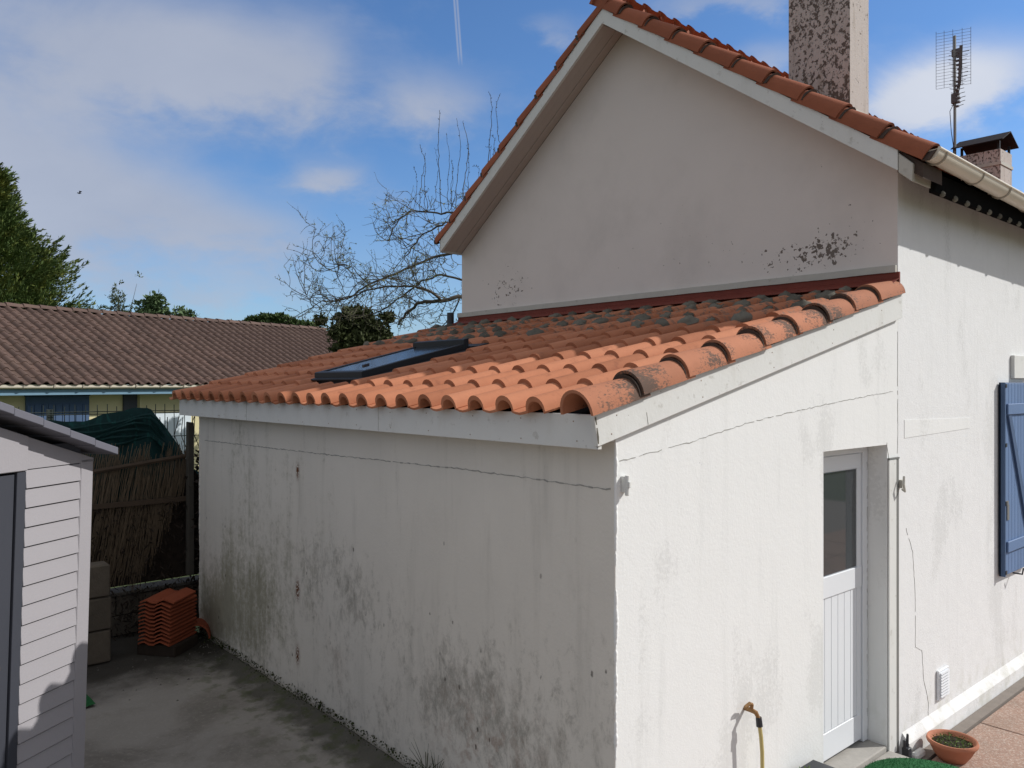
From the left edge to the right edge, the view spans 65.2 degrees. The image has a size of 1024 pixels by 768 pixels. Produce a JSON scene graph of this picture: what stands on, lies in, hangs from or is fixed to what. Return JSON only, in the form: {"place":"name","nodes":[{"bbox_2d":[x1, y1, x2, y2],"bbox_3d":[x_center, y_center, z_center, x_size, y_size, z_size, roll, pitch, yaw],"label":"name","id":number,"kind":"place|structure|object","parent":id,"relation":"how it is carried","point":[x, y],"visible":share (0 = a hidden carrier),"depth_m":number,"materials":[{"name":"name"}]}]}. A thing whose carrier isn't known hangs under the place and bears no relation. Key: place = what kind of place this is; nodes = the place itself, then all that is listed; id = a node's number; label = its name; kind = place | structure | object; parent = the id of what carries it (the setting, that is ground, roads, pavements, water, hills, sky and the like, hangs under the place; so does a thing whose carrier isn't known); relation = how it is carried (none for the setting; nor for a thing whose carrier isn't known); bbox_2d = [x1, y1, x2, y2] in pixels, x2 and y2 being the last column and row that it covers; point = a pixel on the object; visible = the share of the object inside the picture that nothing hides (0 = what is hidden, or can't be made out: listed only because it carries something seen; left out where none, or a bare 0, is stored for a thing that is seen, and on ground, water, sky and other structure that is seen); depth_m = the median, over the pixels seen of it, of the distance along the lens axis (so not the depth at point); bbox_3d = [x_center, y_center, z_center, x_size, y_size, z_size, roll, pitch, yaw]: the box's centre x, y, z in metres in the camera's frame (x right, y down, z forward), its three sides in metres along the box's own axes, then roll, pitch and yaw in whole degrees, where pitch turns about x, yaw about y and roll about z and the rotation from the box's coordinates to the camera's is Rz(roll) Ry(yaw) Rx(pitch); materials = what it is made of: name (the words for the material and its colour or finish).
{"place":"outdoors","nodes":[
{"label":"outdoors","id":0,"kind":"place"},
{"bbox_2d":[111,574,198,631],"bbox_3d":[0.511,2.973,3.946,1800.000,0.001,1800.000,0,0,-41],"label":"ground","id":1,"kind":"structure","parent":0,"point":[160,580],"depth_m":12.00,"materials":[{"name":"green"}]},
{"bbox_2d":[0,162,131,313],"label":"conifer tree","id":2,"kind":"object","parent":1,"relation":"on","point":[32,265],"visible":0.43,"depth_m":32.58,"materials":[{"name":"green plant"}]},
{"bbox_2d":[105,271,143,311],"bbox_3d":[-18.440,-1.212,37.935,1.819,8.382,0.868,0,0,8],"label":"young tree","id":3,"kind":"object","parent":1,"relation":"on","point":[117,306],"visible":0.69,"depth_m":37.95,"materials":[{"name":"green plant"}]},
{"bbox_2d":[134,290,172,318],"bbox_3d":[-15.155,-0.542,33.936,1.676,7.036,1.150,0,0,-20],"label":"young tree","id":4,"kind":"object","parent":1,"relation":"on","point":[153,304],"visible":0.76,"depth_m":33.87,"materials":[{"name":"green plant"}]},
{"bbox_2d":[171,305,200,316],"bbox_3d":[-13.942,-0.206,33.926,0.724,6.365,1.352,0,0,-80],"label":"young tree","id":5,"kind":"object","parent":1,"relation":"on","point":[181,311],"visible":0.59,"depth_m":33.92,"materials":[{"name":"green plant"}]},
{"bbox_2d":[231,312,318,326],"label":"umbrella pine","id":6,"kind":"object","parent":1,"relation":"on","point":[268,317],"visible":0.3,"depth_m":44.69,"materials":[{"name":"green plant"}]},
{"bbox_2d":[312,302,396,351],"bbox_3d":[-3.850,0.460,20.039,1.943,5.013,1.789,0,0,-41],"label":"evergreen bush","id":7,"kind":"object","parent":1,"relation":"on","point":[345,334],"visible":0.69,"depth_m":19.82,"materials":[{"name":"green plant"}]},
{"bbox_2d":[275,91,499,337],"bbox_3d":[-2.445,-1.323,15.756,3.989,8.589,4.187,0,0,-41],"label":"bare tree","id":8,"kind":"object","parent":1,"relation":"on","point":[438,300],"visible":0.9,"depth_m":15.34,"materials":[{"name":"brown plant"}]},
{"bbox_2d":[434,0,1023,759],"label":"house","id":9,"kind":"structure","parent":1,"relation":"on","point":[644,148],"depth_m":7.13,"materials":[{"name":"white paint"}]},
{"bbox_2d":[789,0,868,114],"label":"chimney stack","id":10,"kind":"object","parent":9,"relation":"on","point":[828,48],"visible":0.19,"depth_m":7.56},
{"bbox_2d":[912,747,924,758],"bbox_3d":[3.074,2.804,6.059,0.160,0.060,0.055,0,0,-41],"label":"rubble lump","id":11,"kind":"object","parent":9,"relation":"on","point":[918,752],"visible":0.8,"depth_m":6.04,"materials":[{"name":"white stone"}]},
{"bbox_2d":[951,131,1018,185],"bbox_3d":[6.978,-3.047,11.811,0.680,1.210,0.690,0,0,-41],"label":"chimney stack","id":12,"kind":"object","parent":9,"relation":"on","point":[990,155],"visible":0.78,"depth_m":11.65,"materials":[{"name":"concrete"}]},
{"bbox_2d":[936,28,970,154],"bbox_3d":[6.609,-4.021,11.814,0.524,2.658,0.329,0,0,0],"label":"tv antenna","id":13,"kind":"object","parent":12,"relation":"attached to","point":[955,95],"visible":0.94,"depth_m":11.85,"materials":[{"name":"grey metal"}]},
{"bbox_2d":[999,382,1023,576],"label":"window shutter","id":14,"kind":"object","parent":9,"relation":"attached to","point":[1011,477],"depth_m":7.51,"materials":[{"name":"blue paint"}]},
{"bbox_2d":[0,302,336,471],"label":"neighbour house","id":15,"kind":"structure","parent":0,"point":[59,358],"depth_m":19.66,"materials":[{"name":"brown tile"}]},
{"bbox_2d":[123,394,136,410],"bbox_3d":[-8.969,1.293,18.779,0.048,2.140,0.330,0,0,34],"label":"window","id":16,"kind":"structure","parent":15,"relation":"in","point":[130,400],"depth_m":18.74,"materials":[{"name":"glass"}]},
{"bbox_2d":[154,413,190,451],"bbox_3d":[-8.377,1.534,19.640,0.048,1.660,1.080,0,0,34],"label":"garage door","id":17,"kind":"structure","parent":15,"relation":"in","point":[163,416],"depth_m":19.74,"materials":[{"name":"white metal"}]},
{"bbox_2d":[84,631,406,767],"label":"yard","id":18,"kind":"structure","parent":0,"point":[215,718],"depth_m":6.06,"materials":[{"name":"concrete"}]},
{"bbox_2d":[0,402,117,767],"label":"garden shed","id":19,"kind":"structure","parent":18,"relation":"on","point":[46,473],"depth_m":4.34,"materials":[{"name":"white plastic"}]},
{"bbox_2d":[0,475,13,767],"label":"door","id":20,"kind":"structure","parent":19,"relation":"in","point":[6,481],"depth_m":4.12,"materials":[{"name":"plastic"}]},
{"bbox_2d":[86,694,95,706],"bbox_3d":[-3.563,2.544,6.298,0.450,0.027,0.300,0,0,-41],"label":"turf scrap","id":21,"kind":"object","parent":18,"relation":"on","point":[89,701],"visible":0.12,"depth_m":6.38,"materials":[{"name":"green plastic"}]},
{"bbox_2d":[87,561,110,665],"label":"block pillar","id":22,"kind":"structure","parent":18,"relation":"on","point":[99,635],"depth_m":7.27,"materials":[{"name":"grey concrete"}]},
{"bbox_2d":[18,404,198,464],"bbox_3d":[-4.861,1.381,7.818,6.210,2.350,0.074,0,0,-41],"label":"wire fence","id":23,"kind":"object","parent":18,"relation":"on","point":[49,415],"visible":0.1,"depth_m":8.20,"materials":[{"name":"black metal"}]},
{"bbox_2d":[159,416,198,460],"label":"loose wires","id":24,"kind":"object","parent":23,"relation":"attached to","point":[181,430],"visible":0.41,"depth_m":8.74,"materials":[{"name":"grey metal"}]},
{"bbox_2d":[83,441,199,640],"bbox_3d":[-4.530,1.618,7.545,3.470,2.046,0.310,0,0,-41],"label":"reed screen","id":25,"kind":"object","parent":18,"relation":"on","point":[137,541],"visible":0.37,"depth_m":8.18,"materials":[{"name":"brown wicker"}]},
{"bbox_2d":[47,407,197,503],"bbox_3d":[-4.685,1.028,7.662,3.450,1.569,0.180,0,0,-41],"label":"shade net","id":26,"kind":"object","parent":25,"relation":"hanging from","point":[135,427],"visible":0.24,"depth_m":8.28,"materials":[{"name":"green fabric"}]},
{"bbox_2d":[109,575,198,635],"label":"block wall","id":27,"kind":"structure","parent":18,"relation":"on","point":[121,628],"depth_m":8.22,"materials":[{"name":"grey concrete"}]},
{"bbox_2d":[178,449,199,612],"bbox_3d":[-3.173,1.570,8.595,0.707,1.960,0.469,0,0,-41],"label":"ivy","id":28,"kind":"object","parent":27,"relation":"on","point":[195,526],"visible":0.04,"depth_m":8.52,"materials":[{"name":"green plant"}]},
{"bbox_2d":[186,422,193,574],"bbox_3d":[-3.389,1.201,8.421,0.070,1.609,0.070,0,0,-41],"label":"fence post","id":29,"kind":"object","parent":27,"relation":"on","point":[190,497],"visible":1,"depth_m":8.39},
{"bbox_2d":[97,652,230,700],"bbox_3d":[-3.227,2.544,7.085,1.327,0.049,1.329,0,0,12],"label":"rubble","id":30,"kind":"object","parent":18,"relation":"on","point":[163,673],"visible":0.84,"depth_m":7.12,"materials":[{"name":"stone"}]},
{"bbox_2d":[137,634,197,657],"bbox_3d":[-3.302,2.500,7.680,0.400,0.110,0.380,0,0,11],"label":"pallet block","id":31,"kind":"object","parent":18,"relation":"on","point":[178,648],"depth_m":7.51,"materials":[{"name":"wood"}]},
{"bbox_2d":[138,630,195,646],"bbox_3d":[-3.303,2.419,7.677,0.330,0.048,0.430,0,0,12],"label":"spare tile","id":32,"kind":"object","parent":31,"relation":"on","point":[168,644],"visible":0.49,"depth_m":7.51,"materials":[{"name":"ceramic"}]},
{"bbox_2d":[138,627,195,642],"bbox_3d":[-3.306,2.384,7.680,0.330,0.048,0.430,0,0,11],"label":"spare tile","id":33,"kind":"object","parent":32,"relation":"on","point":[162,637],"visible":0.49,"depth_m":7.50,"materials":[{"name":"ceramic"}]},
{"bbox_2d":[139,623,195,638],"bbox_3d":[-3.297,2.348,7.681,0.330,0.048,0.430,0,0,10],"label":"spare tile","id":34,"kind":"object","parent":33,"relation":"on","point":[171,636],"visible":0.46,"depth_m":7.51,"materials":[{"name":"ceramic"}]},
{"bbox_2d":[138,620,196,634],"bbox_3d":[-3.300,2.313,7.678,0.330,0.048,0.430,0,0,12],"label":"spare tile","id":35,"kind":"object","parent":34,"relation":"on","point":[167,632],"visible":0.47,"depth_m":7.51,"materials":[{"name":"ceramic"}]},
{"bbox_2d":[138,616,196,630],"bbox_3d":[-3.298,2.277,7.678,0.330,0.048,0.430,0,0,11],"label":"spare tile","id":36,"kind":"object","parent":35,"relation":"on","point":[163,626],"visible":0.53,"depth_m":7.51,"materials":[{"name":"ceramic"}]},
{"bbox_2d":[139,612,196,627],"bbox_3d":[-3.301,2.242,7.683,0.330,0.048,0.430,0,0,10],"label":"spare tile","id":37,"kind":"object","parent":36,"relation":"on","point":[173,623],"visible":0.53,"depth_m":7.52,"materials":[{"name":"ceramic"}]},
{"bbox_2d":[138,608,195,623],"bbox_3d":[-3.301,2.206,7.677,0.330,0.048,0.430,0,0,10],"label":"spare tile","id":38,"kind":"object","parent":37,"relation":"on","point":[168,620],"visible":0.49,"depth_m":7.51,"materials":[{"name":"ceramic"}]},
{"bbox_2d":[138,605,195,619],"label":"spare tile","id":39,"kind":"object","parent":38,"relation":"on","point":[165,615],"visible":0.46,"depth_m":7.50,"materials":[{"name":"ceramic"}]},
{"bbox_2d":[138,601,196,615],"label":"spare tile","id":40,"kind":"object","parent":39,"relation":"on","point":[148,612],"visible":0.49,"depth_m":7.51,"materials":[{"name":"ceramic"}]},
{"bbox_2d":[139,598,196,611],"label":"spare tile","id":41,"kind":"object","parent":40,"relation":"on","point":[171,609],"visible":0.49,"depth_m":7.52,"materials":[{"name":"ceramic"}]},
{"bbox_2d":[139,594,196,608],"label":"spare tile","id":42,"kind":"object","parent":41,"relation":"on","point":[168,604],"visible":0.53,"depth_m":7.51,"materials":[{"name":"ceramic"}]},
{"bbox_2d":[140,587,195,603],"bbox_3d":[-3.299,2.029,7.683,0.330,0.048,0.430,0,0,5],"label":"spare tile","id":43,"kind":"object","parent":42,"relation":"on","point":[170,595],"visible":1,"depth_m":7.64,"materials":[{"name":"ceramic"}]},
{"bbox_2d":[195,618,210,637],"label":"ridge tile","id":44,"kind":"object","parent":18,"relation":"on","point":[201,622],"visible":0.43,"depth_m":7.91,"materials":[{"name":"ceramic"}]},
{"bbox_2d":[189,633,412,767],"bbox_3d":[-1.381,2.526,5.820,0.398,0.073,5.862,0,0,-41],"label":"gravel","id":45,"kind":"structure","parent":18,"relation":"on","point":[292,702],"depth_m":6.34,"materials":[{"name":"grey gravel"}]},
{"bbox_2d":[194,627,425,767],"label":"moss","id":46,"kind":"object","parent":18,"relation":"on","point":[341,717],"visible":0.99,"depth_m":6.28,"materials":[{"name":"plant"}]},
{"bbox_2d":[410,742,443,767],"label":"weed","id":47,"kind":"object","parent":18,"relation":"on","point":[425,758],"visible":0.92,"depth_m":5.07,"materials":[{"name":"plant"}]},
{"bbox_2d":[411,753,443,767],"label":"weed","id":48,"kind":"object","parent":18,"relation":"on","point":[432,761],"visible":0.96,"depth_m":5.02,"materials":[{"name":"green plant"}]},
{"bbox_2d":[169,265,908,767],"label":"lean to annex","id":49,"kind":"object","parent":18,"relation":"on","point":[657,529],"visible":1,"depth_m":5.09,"materials":[{"name":"paint"}]},
{"bbox_2d":[447,313,453,323],"bbox_3d":[-0.780,-0.803,10.147,0.090,0.200,0.090,0,0,-41],"label":"vent pipe","id":50,"kind":"object","parent":49,"relation":"attached to","point":[450,318],"visible":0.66,"depth_m":10.11,"materials":[{"name":"black plastic"}]},
{"bbox_2d":[743,702,762,727],"bbox_3d":[1.388,1.912,4.633,0.111,0.147,0.092,0,0,33],"label":"garden tap","id":51,"kind":"object","parent":49,"relation":"attached to","point":[750,709],"visible":1,"depth_m":4.62,"materials":[{"name":"gold metal"}]},
{"bbox_2d":[758,728,763,767],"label":"garden hose","id":52,"kind":"object","parent":51,"relation":"hanging from","point":[761,742],"visible":1,"depth_m":4.63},
{"bbox_2d":[823,452,861,761],"bbox_3d":[2.293,1.581,5.727,0.825,2.145,0.060,0,0,-41],"label":"door","id":53,"kind":"structure","parent":49,"relation":"in","point":[842,568],"depth_m":5.77,"materials":[{"name":"white plastic"}]},
{"bbox_2d":[0,0,1023,335],"label":"sky","id":54,"kind":"structure","parent":0,"point":[187,131],"materials":[{"name":"blue"}]},
{"bbox_2d":[931,691,1023,767],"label":"patio","id":55,"kind":"structure","parent":0,"point":[998,735],"depth_m":6.38,"materials":[{"name":"pinkish exposed-aggregate concrete paving"},{"name":"grey concrete"}]},
{"bbox_2d":[799,760,833,767],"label":"planter","id":56,"kind":"object","parent":55,"relation":"on","point":[813,764],"visible":1,"depth_m":5.05,"materials":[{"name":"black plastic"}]},
{"bbox_2d":[902,734,911,757],"bbox_3d":[2.962,2.730,6.003,0.073,0.191,0.050,0,0,-41],"label":"forked fitting","id":57,"kind":"object","parent":55,"relation":"on","point":[906,750],"visible":0.91,"depth_m":5.99,"materials":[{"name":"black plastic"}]},
{"bbox_2d":[864,757,960,767],"bbox_3d":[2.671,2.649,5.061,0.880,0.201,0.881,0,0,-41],"label":"mat","id":58,"kind":"object","parent":55,"relation":"on","point":[899,762],"visible":1,"depth_m":5.39,"materials":[{"name":"green plastic"}]},
{"bbox_2d":[926,729,979,764],"bbox_3d":[3.326,2.753,6.043,0.356,0.158,0.356,0,0,-41],"label":"flower pot","id":59,"kind":"object","parent":55,"relation":"on","point":[954,747],"visible":1,"depth_m":6.00,"materials":[{"name":"ceramic"}]}
]}

